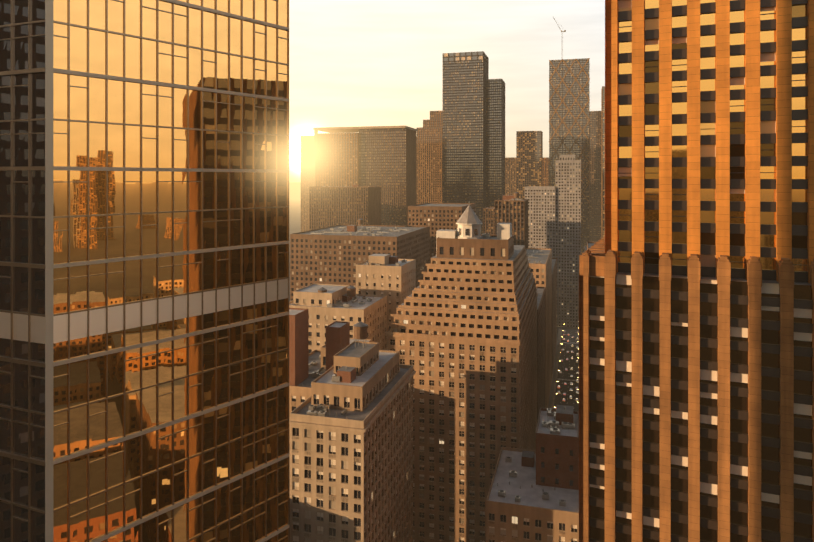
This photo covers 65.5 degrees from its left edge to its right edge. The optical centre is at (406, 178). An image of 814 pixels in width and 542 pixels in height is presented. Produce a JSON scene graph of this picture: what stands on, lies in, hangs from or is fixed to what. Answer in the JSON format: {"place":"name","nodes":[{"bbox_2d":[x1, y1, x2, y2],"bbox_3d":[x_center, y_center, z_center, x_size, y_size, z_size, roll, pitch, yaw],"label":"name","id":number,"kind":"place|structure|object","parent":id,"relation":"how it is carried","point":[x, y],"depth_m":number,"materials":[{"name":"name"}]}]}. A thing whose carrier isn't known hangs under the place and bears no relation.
{"place":"outdoors","nodes":[
{"label":"outdoors","id":0,"kind":"place"},
{"bbox_2d":[289,182,578,337],"bbox_3d":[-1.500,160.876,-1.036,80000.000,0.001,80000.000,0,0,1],"label":"ground","id":1,"kind":"structure","parent":0,"point":[294,207],"depth_m":3021.40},
{"bbox_2d":[0,0,288,541],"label":"glass tower","id":2,"kind":"structure","parent":1,"relation":"on","point":[144,270],"depth_m":55.80,"materials":[{"name":"brown glass"}]},
{"bbox_2d":[289,437,289,541],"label":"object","id":3,"kind":"object","parent":1,"relation":"on","point":[289,491],"depth_m":179.94,"materials":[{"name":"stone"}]},
{"bbox_2d":[301,135,314,231],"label":"tower","id":4,"kind":"structure","parent":1,"relation":"on","point":[307,164],"depth_m":1300.52,"materials":[{"name":"concrete"}]},
{"bbox_2d":[289,308,371,442],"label":"building","id":5,"kind":"structure","parent":1,"relation":"on","point":[306,369],"depth_m":240.14,"materials":[{"name":"brick"}]},
{"bbox_2d":[289,283,386,353],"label":"building","id":6,"kind":"structure","parent":1,"relation":"on","point":[325,305],"depth_m":302.21,"materials":[{"name":"stone"}]},
{"bbox_2d":[309,185,380,229],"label":"office building","id":7,"kind":"structure","parent":1,"relation":"on","point":[329,206],"depth_m":694.00,"materials":[{"name":"grey concrete"}]},
{"bbox_2d":[289,321,415,541],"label":"arch building","id":8,"kind":"structure","parent":1,"relation":"on","point":[351,446],"depth_m":178.46,"materials":[{"name":"beige stone"}]},
{"bbox_2d":[290,218,429,300],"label":"building","id":9,"kind":"structure","parent":1,"relation":"on","point":[335,254],"depth_m":452.57,"materials":[{"name":"brown stone"}]},
{"bbox_2d":[313,126,416,225],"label":"tower","id":10,"kind":"structure","parent":1,"relation":"on","point":[384,157],"depth_m":886.75,"materials":[{"name":"concrete"}]},
{"bbox_2d":[356,254,415,349],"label":"cream block","id":11,"kind":"structure","parent":1,"relation":"on","point":[392,278],"depth_m":333.05,"materials":[{"name":"stone"}]},
{"bbox_2d":[416,111,442,204],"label":"tower","id":12,"kind":"structure","parent":1,"relation":"on","point":[429,161],"depth_m":1091.29,"materials":[{"name":"concrete"}]},
{"bbox_2d":[408,203,475,263],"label":"building","id":13,"kind":"structure","parent":1,"relation":"on","point":[435,217],"depth_m":572.87,"materials":[{"name":"brown stone"}]},
{"bbox_2d":[385,204,537,541],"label":"skyscraper","id":14,"kind":"structure","parent":1,"relation":"on","point":[462,336],"depth_m":239.88,"materials":[{"name":"beige stone"}]},
{"bbox_2d":[443,51,504,233],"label":"tower","id":15,"kind":"structure","parent":1,"relation":"on","point":[473,133],"depth_m":992.46,"materials":[{"name":"grey concrete"}]},
{"bbox_2d":[483,207,494,234],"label":"building","id":16,"kind":"structure","parent":1,"relation":"on","point":[488,220],"depth_m":814.96,"materials":[{"name":"brown concrete"}]},
{"bbox_2d":[505,157,515,194],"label":"tower","id":17,"kind":"structure","parent":1,"relation":"on","point":[510,175],"depth_m":1686.75,"materials":[{"name":"concrete"}]},
{"bbox_2d":[495,192,527,247],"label":"tower","id":18,"kind":"structure","parent":1,"relation":"on","point":[513,209],"depth_m":553.91,"materials":[{"name":"brown concrete"}]},
{"bbox_2d":[516,131,542,198],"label":"tower","id":19,"kind":"structure","parent":1,"relation":"on","point":[529,158],"depth_m":1388.22,"materials":[{"name":"brown concrete"}]},
{"bbox_2d":[486,405,578,541],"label":"building","id":20,"kind":"structure","parent":1,"relation":"on","point":[533,496],"depth_m":197.24,"materials":[{"name":"brick"}]},
{"bbox_2d":[525,248,551,407],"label":"building","id":21,"kind":"structure","parent":1,"relation":"on","point":[540,261],"depth_m":451.75,"materials":[{"name":"beige stone"}]},
{"bbox_2d":[536,286,544,422],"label":"building","id":22,"kind":"structure","parent":1,"relation":"on","point":[540,291],"depth_m":368.76,"materials":[{"name":"brown stone"}]},
{"bbox_2d":[543,157,548,185],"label":"tower","id":23,"kind":"structure","parent":1,"relation":"on","point":[546,171],"depth_m":1688.58,"materials":[{"name":"concrete"}]},
{"bbox_2d":[525,155,580,327],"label":"tower","id":24,"kind":"structure","parent":1,"relation":"on","point":[554,218],"depth_m":687.67,"materials":[{"name":"grey concrete"}]},
{"bbox_2d":[552,258,556,373],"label":"building","id":25,"kind":"structure","parent":1,"relation":"on","point":[554,302],"depth_m":563.02,"materials":[{"name":"brown stone"}]},
{"bbox_2d":[549,17,589,254],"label":"tower","id":26,"kind":"structure","parent":1,"relation":"on","point":[569,106],"depth_m":1182.35,"materials":[{"name":"concrete"}]},
{"bbox_2d":[587,241,595,249],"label":"building","id":27,"kind":"structure","parent":1,"relation":"on","point":[589,244],"depth_m":393.84,"materials":[{"name":"grey stone"}]},
{"bbox_2d":[589,111,600,241],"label":"tower","id":28,"kind":"structure","parent":1,"relation":"on","point":[595,179],"depth_m":1487.03,"materials":[{"name":"grey concrete"}]},
{"bbox_2d":[601,86,604,237],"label":"tower","id":29,"kind":"structure","parent":1,"relation":"on","point":[603,162],"depth_m":1290.24,"materials":[{"name":"concrete"}]},
{"bbox_2d":[579,0,813,541],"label":"deco tower","id":30,"kind":"structure","parent":1,"relation":"on","point":[696,343],"depth_m":105.11,"materials":[{"name":"stone"}]},
{"bbox_2d":[289,0,604,181],"bbox_3d":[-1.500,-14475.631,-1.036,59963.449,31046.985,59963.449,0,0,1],"label":"sky","id":31,"kind":"structure","parent":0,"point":[358,63],"depth_m":29103.28,"materials":[{"name":"white"}]},
{"bbox_2d":[548,329,578,410],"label":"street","id":32,"kind":"structure","parent":0,"point":[555,399],"depth_m":525.73,"materials":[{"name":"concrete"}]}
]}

